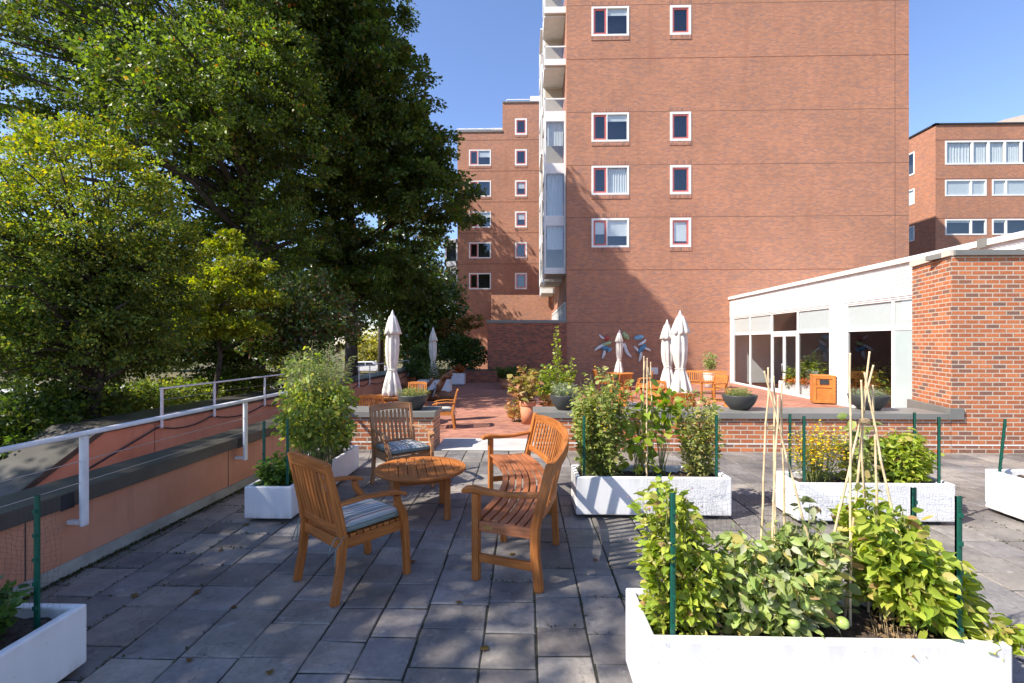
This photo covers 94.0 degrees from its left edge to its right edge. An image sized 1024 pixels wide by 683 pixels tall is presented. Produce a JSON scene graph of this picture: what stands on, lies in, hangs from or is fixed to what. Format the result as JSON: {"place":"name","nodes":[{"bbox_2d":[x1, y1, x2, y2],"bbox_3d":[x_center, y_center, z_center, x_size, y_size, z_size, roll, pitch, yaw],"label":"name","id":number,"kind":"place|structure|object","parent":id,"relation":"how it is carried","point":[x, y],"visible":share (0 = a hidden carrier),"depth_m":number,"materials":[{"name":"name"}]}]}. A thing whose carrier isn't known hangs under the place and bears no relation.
{"place":"outdoors","nodes":[
{"label":"outdoors","id":0,"kind":"place"},
{"bbox_2d":[0,345,449,412],"bbox_3d":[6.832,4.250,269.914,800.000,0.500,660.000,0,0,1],"label":"ground","id":1,"kind":"structure","parent":0,"point":[162,375],"depth_m":63.67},
{"bbox_2d":[0,386,85,459],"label":"shrub","id":2,"kind":"object","parent":1,"relation":"on","point":[15,430],"visible":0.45,"depth_m":8.13,"materials":[{"name":"green plant"}]},
{"bbox_2d":[0,374,135,425],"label":"shrub","id":3,"kind":"object","parent":1,"relation":"on","point":[107,399],"visible":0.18,"depth_m":9.22,"materials":[{"name":"green plant"}]},
{"bbox_2d":[0,108,214,417],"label":"locust tree","id":4,"kind":"object","parent":1,"relation":"on","point":[101,293],"visible":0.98,"depth_m":8.74,"materials":[{"name":"green plant"}]},
{"bbox_2d":[78,378,190,415],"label":"shrub","id":5,"kind":"object","parent":1,"relation":"on","point":[141,399],"visible":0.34,"depth_m":10.93,"materials":[{"name":"green plant"}]},
{"bbox_2d":[0,415,318,597],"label":"patio wall","id":6,"kind":"structure","parent":1,"relation":"on","point":[127,506],"depth_m":3.96,"materials":[{"name":"paint"}]},
{"bbox_2d":[0,389,305,526],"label":"railing","id":7,"kind":"object","parent":6,"relation":"attached to","point":[83,483],"visible":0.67,"depth_m":3.49,"materials":[{"name":"metal"}]},
{"bbox_2d":[108,329,216,379],"bbox_3d":[-10.790,1.448,14.134,4.202,5.703,3.221,0,0,1],"label":"bush","id":8,"kind":"object","parent":1,"relation":"on","point":[182,357],"visible":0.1,"depth_m":13.80,"materials":[{"name":"green plant"}]},
{"bbox_2d":[123,374,227,405],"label":"shrub","id":9,"kind":"object","parent":1,"relation":"on","point":[172,381],"visible":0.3,"depth_m":12.84,"materials":[{"name":"green plant"}]},
{"bbox_2d":[0,0,354,390],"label":"oak tree","id":10,"kind":"object","parent":1,"relation":"on","point":[213,105],"visible":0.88,"depth_m":15.02,"materials":[{"name":"green plant"}]},
{"bbox_2d":[0,367,414,496],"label":"terrace parapet","id":11,"kind":"structure","parent":1,"relation":"on","point":[20,462],"depth_m":8.51,"materials":[{"name":"paint"}]},
{"bbox_2d":[157,372,302,427],"bbox_3d":[-6.290,1.249,12.121,0.117,0.762,6.385,0,0,6],"label":"railing","id":12,"kind":"object","parent":11,"relation":"on","point":[162,399],"visible":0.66,"depth_m":10.31,"materials":[{"name":"metal"}]},
{"bbox_2d":[89,374,407,469],"bbox_3d":[-5.924,1.825,15.494,0.046,0.474,15.893,0,0,6],"label":"hose","id":13,"kind":"object","parent":11,"relation":"hanging from","point":[99,462],"visible":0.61,"depth_m":9.24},
{"bbox_2d":[142,228,294,398],"bbox_3d":[-7.693,0.646,12.335,3.790,7.308,2.649,0,0,-19],"label":"maple tree","id":14,"kind":"object","parent":1,"relation":"on","point":[230,272],"visible":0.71,"depth_m":12.34,"materials":[{"name":"green plant"}]},
{"bbox_2d":[178,365,269,398],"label":"shrub","id":15,"kind":"object","parent":1,"relation":"on","point":[225,375],"visible":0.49,"depth_m":14.35,"materials":[{"name":"green plant"}]},
{"bbox_2d":[183,309,273,395],"bbox_3d":[-9.252,1.560,15.518,3.910,5.479,3.129,0,0,1],"label":"tree","id":16,"kind":"object","parent":1,"relation":"on","point":[235,360],"visible":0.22,"depth_m":15.02,"materials":[{"name":"green plant"}]},
{"bbox_2d":[227,366,293,393],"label":"shrub","id":17,"kind":"object","parent":1,"relation":"on","point":[272,379],"visible":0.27,"depth_m":15.80,"materials":[{"name":"green plant"}]},
{"bbox_2d":[231,266,366,378],"bbox_3d":[-6.496,1.023,14.545,4.318,6.553,3.252,0,0,1],"label":"tree","id":18,"kind":"object","parent":1,"relation":"on","point":[288,336],"visible":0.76,"depth_m":14.06,"materials":[{"name":"green plant"}]},
{"bbox_2d":[266,264,384,377],"bbox_3d":[-11.982,-0.827,29.998,8.096,10.254,6.795,0,0,1],"label":"evergreen tree","id":19,"kind":"object","parent":1,"relation":"on","point":[372,316],"visible":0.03,"depth_m":29.84,"materials":[{"name":"green plant"}]},
{"bbox_2d":[197,0,490,376],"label":"oak tree","id":20,"kind":"object","parent":1,"relation":"on","point":[358,62],"visible":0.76,"depth_m":20.90,"materials":[{"name":"green plant"}]},
{"bbox_2d":[336,325,402,365],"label":"distant tree","id":21,"kind":"object","parent":1,"relation":"on","point":[371,354],"visible":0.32,"depth_m":65.06,"materials":[{"name":"green plant"}]},
{"bbox_2d":[322,131,432,371],"bbox_3d":[-10.754,-7.405,38.642,10.798,23.411,6.360,0,0,1],"label":"evergreen tree","id":22,"kind":"object","parent":1,"relation":"on","point":[380,353],"depth_m":38.31,"materials":[{"name":"green plant"}]},
{"bbox_2d":[363,209,460,366],"bbox_3d":[-7.671,-2.595,33.827,8.181,13.790,6.474,0,0,1],"label":"evergreen tree","id":23,"kind":"object","parent":1,"relation":"on","point":[433,247],"visible":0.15,"depth_m":33.27,"materials":[{"name":"green plant"}]},
{"bbox_2d":[373,263,472,364],"bbox_3d":[-5.099,-0.143,27.582,5.921,8.887,5.855,0,0,32],"label":"evergreen tree","id":24,"kind":"object","parent":1,"relation":"on","point":[416,320],"visible":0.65,"depth_m":26.14,"materials":[{"name":"green plant"}]},
{"bbox_2d":[434,312,484,337],"bbox_3d":[-2.835,0.386,26.157,2.999,4.067,1.804,0,0,-21],"label":"japanese maple","id":25,"kind":"object","parent":1,"relation":"on","point":[462,324],"visible":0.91,"depth_m":25.97,"materials":[{"name":"green plant"}]},
{"bbox_2d":[445,96,565,368],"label":"stepped building","id":26,"kind":"structure","parent":0,"point":[495,260],"depth_m":42.73,"materials":[{"name":"brick"}]},
{"bbox_2d":[0,0,1023,344],"label":"sky","id":27,"kind":"structure","parent":0,"point":[966,57],"materials":[{"name":"blue"}]},
{"bbox_2d":[22,450,1023,682],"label":"patio paving","id":28,"kind":"structure","parent":0,"point":[283,645],"depth_m":3.25,"materials":[{"name":"stone"}]},
{"bbox_2d":[0,603,85,682],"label":"white planter","id":29,"kind":"object","parent":28,"relation":"on","point":[52,649],"visible":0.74,"depth_m":2.31,"materials":[{"name":"concrete"}]},
{"bbox_2d":[0,575,33,639],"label":"parsley plant","id":30,"kind":"object","parent":29,"relation":"on","point":[9,605],"visible":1,"depth_m":2.27,"materials":[{"name":"green plant"}]},
{"bbox_2d":[0,501,61,610],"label":"garden netting","id":31,"kind":"object","parent":29,"relation":"on","point":[31,550],"visible":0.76,"depth_m":2.40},
{"bbox_2d":[32,495,40,629],"bbox_3d":[-2.348,1.089,2.356,0.024,0.661,0.025,0,0,1],"label":"garden stake","id":32,"kind":"object","parent":29,"relation":"on","point":[36,559],"visible":0.95,"depth_m":2.35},
{"bbox_2d":[244,445,358,518],"bbox_3d":[-2.270,1.532,5.400,0.450,0.335,1.840,0,0,1],"label":"white planter","id":33,"kind":"object","parent":28,"relation":"on","point":[271,502],"visible":0.4,"depth_m":4.48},
{"bbox_2d":[253,451,293,485],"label":"mint plant","id":34,"kind":"object","parent":33,"relation":"on","point":[275,472],"visible":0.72,"depth_m":4.60,"materials":[{"name":"green plant"}]},
{"bbox_2d":[268,346,359,474],"bbox_3d":[-2.153,0.739,5.218,0.913,1.386,1.185,0,0,1],"label":"tall tomato","id":35,"kind":"object","parent":33,"relation":"on","point":[310,430],"visible":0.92,"depth_m":5.06,"materials":[{"name":"green plant"}]},
{"bbox_2d":[279,340,354,393],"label":"feathery tops","id":36,"kind":"object","parent":35,"relation":"on","point":[338,365],"visible":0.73,"depth_m":5.29,"materials":[{"name":"green plant"}]},
{"bbox_2d":[287,451,410,607],"bbox_3d":[-1.171,1.230,3.428,0.628,0.949,0.681,0,0,41],"label":"teak chair","id":37,"kind":"object","parent":28,"relation":"on","point":[341,527],"visible":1,"depth_m":3.27,"materials":[{"name":"wood"}]},
{"bbox_2d":[368,402,434,495],"bbox_3d":[-1.323,1.230,5.684,0.628,0.949,0.681,0,0,-37],"label":"teak chair","id":38,"kind":"object","parent":28,"relation":"on","point":[385,448],"visible":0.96,"depth_m":5.70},
{"bbox_2d":[374,456,465,519],"bbox_3d":[-0.905,1.472,4.740,0.890,0.455,0.890,0,0,-14],"label":"coffee table","id":39,"kind":"object","parent":28,"relation":"on","point":[428,469],"visible":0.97,"depth_m":4.58,"materials":[{"name":"brown wood"}]},
{"bbox_2d":[461,413,568,592],"bbox_3d":[0.068,1.250,4.374,0.867,0.905,2.374,0,0,0],"label":"curved bench","id":40,"kind":"object","parent":28,"relation":"on","point":[489,517],"visible":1,"depth_m":3.54,"materials":[{"name":"red wood"}]},
{"bbox_2d":[22,451,1023,681],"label":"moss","id":41,"kind":"object","parent":28,"relation":"on","point":[98,561],"visible":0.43,"depth_m":3.77,"materials":[{"name":"green plant"}]},
{"bbox_2d":[571,465,730,517],"bbox_3d":[1.360,1.500,4.800,1.480,0.400,0.470,0,0,1],"label":"white planter","id":42,"kind":"object","parent":28,"relation":"on","point":[592,496],"visible":0.77,"depth_m":4.57,"materials":[{"name":"concrete"}]},
{"bbox_2d":[566,366,635,475],"bbox_3d":[0.889,0.809,4.814,0.718,1.146,0.528,0,0,1],"label":"herb bush","id":43,"kind":"object","parent":42,"relation":"on","point":[605,437],"visible":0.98,"depth_m":4.75,"materials":[{"name":"green plant"}]},
{"bbox_2d":[618,385,665,475],"bbox_3d":[1.300,0.887,4.863,0.505,0.990,0.428,0,0,1],"label":"bean plant","id":44,"kind":"object","parent":42,"relation":"on","point":[636,448],"visible":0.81,"depth_m":4.83,"materials":[{"name":"green plant"}]},
{"bbox_2d":[635,356,659,475],"bbox_3d":[1.407,0.754,4.919,0.310,1.215,0.145,0,0,-44],"label":"bamboo teepee","id":45,"kind":"object","parent":42,"relation":"in","point":[647,374],"visible":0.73,"depth_m":4.86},
{"bbox_2d":[636,379,687,475],"bbox_3d":[1.498,0.878,4.853,0.518,1.005,0.543,0,0,1],"label":"pepper plant","id":46,"kind":"object","parent":42,"relation":"on","point":[675,408],"visible":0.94,"depth_m":4.81,"materials":[{"name":"green plant"}]},
{"bbox_2d":[675,387,725,476],"bbox_3d":[1.890,0.921,4.818,0.501,0.921,0.456,0,0,1],"label":"herb bush","id":47,"kind":"object","parent":42,"relation":"on","point":[704,449],"visible":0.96,"depth_m":4.78,"materials":[{"name":"green plant"}]},
{"bbox_2d":[626,588,1011,682],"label":"white planter","id":48,"kind":"object","parent":28,"relation":"on","point":[855,652],"visible":0.51,"depth_m":2.04,"materials":[{"name":"concrete"}]},
{"bbox_2d":[669,492,675,634],"bbox_3d":[0.706,1.012,2.095,0.024,0.696,0.025,0,0,1],"label":"garden stake","id":49,"kind":"object","parent":48,"relation":"on","point":[672,568],"visible":0.86,"depth_m":2.09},
{"bbox_2d":[627,472,727,635],"bbox_3d":[0.786,1.009,2.247,0.478,0.731,0.440,0,0,1],"label":"basil plant","id":50,"kind":"object","parent":48,"relation":"on","point":[693,554],"visible":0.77,"depth_m":2.18,"materials":[{"name":"green plant"}]},
{"bbox_2d":[637,484,886,645],"bbox_3d":[1.242,1.026,2.441,1.388,0.562,0.411,0,0,-18],"label":"garden netting","id":51,"kind":"object","parent":48,"relation":"on","point":[719,533],"visible":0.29,"depth_m":2.47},
{"bbox_2d":[700,519,855,639],"bbox_3d":[1.200,1.105,2.277,0.753,0.574,0.512,0,0,1],"label":"tomato plant","id":52,"kind":"object","parent":48,"relation":"in","point":[749,593],"visible":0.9,"depth_m":2.14,"materials":[{"name":"green plant"}]},
{"bbox_2d":[759,367,809,569],"bbox_3d":[1.348,0.744,2.303,0.354,1.237,0.163,0,0,-12],"label":"bamboo teepee","id":53,"kind":"object","parent":48,"relation":"in","point":[774,427],"visible":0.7,"depth_m":2.26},
{"bbox_2d":[759,495,865,626],"bbox_3d":[1.452,1.059,2.304,0.492,0.625,0.369,0,0,1],"label":"dry tomato vine","id":54,"kind":"object","parent":48,"relation":"on","point":[853,587],"visible":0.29,"depth_m":2.26,"materials":[{"name":"green plant"}]},
{"bbox_2d":[833,351,901,625],"bbox_3d":[1.670,0.705,2.280,0.407,1.314,0.162,0,0,1],"label":"bamboo teepee","id":55,"kind":"object","parent":48,"relation":"in","point":[861,421],"visible":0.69,"depth_m":2.26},
{"bbox_2d":[856,610,933,658],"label":"dry weed","id":56,"kind":"object","parent":48,"relation":"on","point":[879,627],"visible":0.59,"depth_m":2.17,"materials":[{"name":"brown plant"}]},
{"bbox_2d":[828,482,994,639],"bbox_3d":[1.871,1.021,2.270,0.647,0.704,0.531,0,0,1],"label":"sweet basil","id":57,"kind":"object","parent":48,"relation":"on","point":[913,582],"visible":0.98,"depth_m":2.14,"materials":[{"name":"green plant"}]},
{"bbox_2d":[955,496,963,637],"bbox_3d":[1.945,1.016,2.076,0.024,0.687,0.025,0,0,1],"label":"garden stake","id":58,"kind":"object","parent":48,"relation":"on","point":[959,516],"visible":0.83,"depth_m":2.07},
{"bbox_2d":[963,612,1023,660],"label":"basil seedling","id":59,"kind":"object","parent":48,"relation":"on","point":[1012,636],"visible":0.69,"depth_m":2.06,"materials":[{"name":"green plant"}]},
{"bbox_2d":[775,471,954,523],"bbox_3d":[3.370,1.508,4.630,1.440,0.385,0.440,0,0,1],"label":"white planter","id":60,"kind":"object","parent":28,"relation":"on","point":[832,489],"visible":0.56,"depth_m":4.42,"materials":[{"name":"concrete"}]},
{"bbox_2d":[786,418,849,482],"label":"marigold plant","id":61,"kind":"object","parent":60,"relation":"on","point":[814,452],"visible":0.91,"depth_m":4.63,"materials":[{"name":"yellow plant"}]},
{"bbox_2d":[833,412,886,482],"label":"squash plant","id":62,"kind":"object","parent":60,"relation":"on","point":[868,453],"visible":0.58,"depth_m":4.64,"materials":[{"name":"green plant"}]},
{"bbox_2d":[866,427,944,482],"bbox_3d":[3.790,1.122,4.630,0.638,0.571,0.511,0,0,1],"label":"leafy basil","id":63,"kind":"object","parent":60,"relation":"on","point":[909,460],"visible":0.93,"depth_m":4.57,"materials":[{"name":"green plant"}]},
{"bbox_2d":[985,469,1023,519],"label":"white planter","id":64,"kind":"object","parent":28,"relation":"on","point":[1004,492],"visible":1,"depth_m":4.63,"materials":[{"name":"concrete"}]},
{"bbox_2d":[54,450,1022,682],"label":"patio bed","id":65,"kind":"object","parent":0,"point":[485,633],"depth_m":3.06,"materials":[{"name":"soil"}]},
{"bbox_2d":[350,382,890,442],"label":"terrace paving","id":66,"kind":"structure","parent":0,"point":[480,411],"depth_m":16.07,"materials":[{"name":"brick"}]},
{"bbox_2d":[322,406,441,449],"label":"brick wall","id":67,"kind":"structure","parent":66,"relation":"on","point":[428,417],"depth_m":7.48,"materials":[{"name":"red brick"}]},
{"bbox_2d":[397,393,427,409],"bbox_3d":[-1.592,0.974,7.680,0.490,0.238,0.490,0,0,1],"label":"planter bowl","id":68,"kind":"object","parent":67,"relation":"on","point":[418,402],"visible":0.69,"depth_m":7.51,"materials":[{"name":"stone"}]},
{"bbox_2d":[382,310,402,395],"bbox_3d":[-3.062,0.655,12.200,0.532,2.930,0.558,-1,-1,34],"label":"folded umbrella","id":69,"kind":"object","parent":66,"relation":"on","point":[392,332],"visible":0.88,"depth_m":12.10,"materials":[{"name":"white fabric"}]},
{"bbox_2d":[401,342,439,379],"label":"shrub","id":70,"kind":"object","parent":66,"relation":"on","point":[419,353],"visible":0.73,"depth_m":23.18,"materials":[{"name":"green plant"}]},
{"bbox_2d":[423,369,456,400],"bbox_3d":[-2.660,1.557,16.959,1.364,1.131,0.680,0,0,1],"label":"driftwood sculpture","id":71,"kind":"object","parent":66,"relation":"on","point":[435,393],"visible":0.78,"depth_m":16.89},
{"bbox_2d":[415,369,496,382],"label":"planting wall","id":72,"kind":"structure","parent":66,"relation":"on","point":[481,376],"depth_m":24.60,"materials":[{"name":"brick"}]},
{"bbox_2d":[437,332,486,368],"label":"hedge","id":73,"kind":"object","parent":66,"relation":"on","point":[464,350],"visible":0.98,"depth_m":25.28,"materials":[{"name":"green plant"}]},
{"bbox_2d":[435,438,533,450],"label":"entrance slab","id":74,"kind":"structure","parent":66,"relation":"on","point":[503,444],"depth_m":7.86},
{"bbox_2d":[487,320,566,381],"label":"courtyard wall","id":75,"kind":"structure","parent":66,"relation":"on","point":[513,343],"depth_m":24.84,"materials":[{"name":"brick"}]},
{"bbox_2d":[519,399,535,424],"bbox_3d":[0.399,1.820,12.300,0.447,0.600,0.447,0,0,1],"label":"terracotta pot","id":76,"kind":"object","parent":66,"relation":"on","point":[526,409],"visible":0.93,"depth_m":12.14,"materials":[{"name":"ceramic"}]},
{"bbox_2d":[506,365,544,401],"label":"coleus plant","id":77,"kind":"object","parent":76,"relation":"in","point":[524,387],"visible":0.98,"depth_m":12.26,"materials":[{"name":"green plant"}]},
{"bbox_2d":[659,320,673,388],"bbox_3d":[4.765,0.720,14.593,0.524,2.800,0.549,-1,0,42],"label":"folded umbrella","id":78,"kind":"object","parent":66,"relation":"on","point":[667,375],"visible":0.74,"depth_m":14.49,"materials":[{"name":"white fabric"}]},
{"bbox_2d":[670,311,693,402],"bbox_3d":[4.359,0.655,12.297,0.590,2.930,0.577,0,-1,10],"label":"folded umbrella","id":79,"kind":"object","parent":66,"relation":"on","point":[679,331],"visible":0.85,"depth_m":12.18,"materials":[{"name":"white fabric"}]},
{"bbox_2d":[539,0,908,382],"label":"brick tower","id":80,"kind":"structure","parent":66,"relation":"on","point":[701,162],"depth_m":24.70,"materials":[{"name":"red brick"}]},
{"bbox_2d":[591,6,628,40],"bbox_3d":[5.109,-16.538,24.859,1.980,1.745,0.120,0,0,1],"label":"window","id":81,"kind":"structure","parent":80,"relation":"in","point":[609,10],"depth_m":24.82,"materials":[{"name":"white paint"}]},
{"bbox_2d":[591,112,628,145],"bbox_3d":[5.109,-11.033,24.859,1.980,1.719,0.120,0,0,1],"label":"window","id":82,"kind":"structure","parent":80,"relation":"in","point":[612,116],"depth_m":24.82,"materials":[{"name":"white paint"}]},
{"bbox_2d":[591,165,628,198],"bbox_3d":[5.109,-8.275,24.894,1.980,1.719,0.190,0,0,1],"label":"window","id":83,"kind":"structure","parent":80,"relation":"in","point":[616,180],"depth_m":24.85,"materials":[{"name":"white paint"}]},
{"bbox_2d":[591,218,628,251],"bbox_3d":[5.109,-5.542,24.859,1.980,1.719,0.120,0,0,1],"label":"window","id":84,"kind":"structure","parent":80,"relation":"in","point":[613,226],"depth_m":24.85,"materials":[{"name":"white paint"}]},
{"bbox_2d":[670,5,691,38],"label":"window","id":85,"kind":"structure","parent":80,"relation":"in","point":[673,34],"depth_m":24.72,"materials":[{"name":"white paint"}]},
{"bbox_2d":[670,112,691,144],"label":"window","id":86,"kind":"structure","parent":80,"relation":"in","point":[673,140],"depth_m":24.72,"materials":[{"name":"white paint"}]},
{"bbox_2d":[670,165,691,197],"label":"window","id":87,"kind":"structure","parent":80,"relation":"in","point":[673,193],"depth_m":24.72,"materials":[{"name":"white paint"}]},
{"bbox_2d":[670,218,691,250],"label":"window","id":88,"kind":"structure","parent":80,"relation":"in","point":[677,226],"depth_m":24.73,"materials":[{"name":"white paint"}]},
{"bbox_2d":[533,406,950,453],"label":"brick wall","id":89,"kind":"structure","parent":66,"relation":"on","point":[744,431],"depth_m":7.32,"materials":[{"name":"red brick"}]},
{"bbox_2d":[550,393,578,409],"bbox_3d":[0.844,0.974,7.680,0.470,0.238,0.470,0,0,1],"label":"planter bowl","id":90,"kind":"object","parent":89,"relation":"on","point":[560,402],"visible":0.77,"depth_m":7.51,"materials":[{"name":"concrete"}]},
{"bbox_2d":[722,393,757,409],"bbox_3d":[3.659,0.974,7.680,0.530,0.238,0.530,0,0,1],"label":"planter bowl","id":91,"kind":"object","parent":89,"relation":"on","point":[748,402],"visible":0.83,"depth_m":7.50,"materials":[{"name":"stone"}]},
{"bbox_2d":[847,393,890,409],"bbox_3d":[5.734,0.974,7.680,0.570,0.238,0.570,0,0,1],"label":"planter bowl","id":92,"kind":"object","parent":89,"relation":"on","point":[880,403],"visible":0.62,"depth_m":7.50,"materials":[{"name":"concrete"}]},
{"bbox_2d":[780,356,828,387],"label":"laurel shrub","id":93,"kind":"object","parent":66,"relation":"on","point":[805,372],"visible":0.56,"depth_m":18.81,"materials":[{"name":"green plant"}]},
{"bbox_2d":[809,374,835,403],"bbox_3d":[10.666,1.613,16.405,0.670,0.935,0.660,0,0,23],"label":"litter bin","id":94,"kind":"object","parent":66,"relation":"on","point":[822,388],"visible":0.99,"depth_m":16.13,"materials":[{"name":"brown wood"}]},
{"bbox_2d":[813,376,835,403],"bbox_3d":[10.540,1.630,16.113,0.640,0.900,0.023,0,0,23],"label":"door","id":95,"kind":"structure","parent":94,"relation":"in","point":[833,386],"depth_m":16.09,"materials":[{"name":"brown wood"}]},
{"bbox_2d":[851,361,890,392],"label":"laurel shrub","id":96,"kind":"object","parent":66,"relation":"on","point":[856,376],"visible":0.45,"depth_m":16.01,"materials":[{"name":"green plant"}]},
{"bbox_2d":[728,231,1023,407],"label":"siding building","id":97,"kind":"structure","parent":66,"relation":"on","point":[833,321],"depth_m":17.17,"materials":[{"name":"white paint"}]},
{"bbox_2d":[733,316,749,333],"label":"window","id":98,"kind":"structure","parent":97,"relation":"in","point":[741,325],"depth_m":23.47,"materials":[{"name":"white paint"}]},
{"bbox_2d":[750,314,770,333],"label":"window","id":99,"kind":"structure","parent":97,"relation":"in","point":[758,323],"depth_m":21.53,"materials":[{"name":"white paint"}]},
{"bbox_2d":[798,307,828,331],"bbox_3d":[11.028,-0.785,17.445,0.070,0.830,2.012,0,0,2],"label":"window","id":100,"kind":"structure","parent":97,"relation":"in","point":[816,319],"depth_m":17.47,"materials":[{"name":"white paint"}]},
{"bbox_2d":[847,299,892,329],"bbox_3d":[10.912,-0.785,14.584,0.070,0.830,1.988,0,0,2],"label":"window","id":101,"kind":"structure","parent":97,"relation":"in","point":[876,314],"depth_m":14.54,"materials":[{"name":"white paint"}]},
{"bbox_2d":[847,329,892,407],"bbox_3d":[10.912,0.862,14.584,0.070,2.457,1.988,0,0,2],"label":"window","id":102,"kind":"structure","parent":97,"relation":"in","point":[848,331],"depth_m":14.44,"materials":[{"name":"white paint"}]},
{"bbox_2d":[893,297,911,328],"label":"window","id":103,"kind":"structure","parent":97,"relation":"in","point":[902,307],"depth_m":13.29,"materials":[{"name":"white paint"}]},
{"bbox_2d":[893,328,911,407],"bbox_3d":[10.843,0.862,12.867,0.070,2.457,1.449,0,0,2],"label":"window","id":104,"kind":"structure","parent":97,"relation":"in","point":[902,337],"depth_m":13.25,"materials":[{"name":"white paint"}]},
{"bbox_2d":[907,249,1023,453],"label":"brick building","id":105,"kind":"structure","parent":66,"relation":"on","point":[968,341],"depth_m":7.25,"materials":[{"name":"red brick"}]},
{"bbox_3d":[1.143,1.870,13.000,0.499,0.500,0.499,0,0,1],"label":"terracotta pot","id":106,"kind":"object","parent":66,"relation":"on","visible":0},
{"bbox_2d":[534,363,577,401],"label":"hibiscus shrub","id":107,"kind":"object","parent":106,"relation":"in","point":[546,389],"visible":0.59,"depth_m":12.84,"materials":[{"name":"green plant"}]},
{"bbox_2d":[909,115,1023,255],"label":"office building","id":108,"kind":"structure","parent":0,"point":[966,183],"depth_m":33.64,"materials":[{"name":"brick"}]},
{"bbox_2d":[945,179,986,195],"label":"window","id":109,"kind":"structure","parent":108,"relation":"in","point":[971,187],"depth_m":33.65,"materials":[{"name":"white paint"}]},
{"bbox_2d":[945,140,1023,164],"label":"window","id":110,"kind":"structure","parent":108,"relation":"in","point":[981,151],"depth_m":33.66,"materials":[{"name":"white paint"}]},
{"bbox_2d":[992,179,1023,195],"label":"window","id":111,"kind":"structure","parent":108,"relation":"in","point":[1000,187],"depth_m":33.58,"materials":[{"name":"white paint"}]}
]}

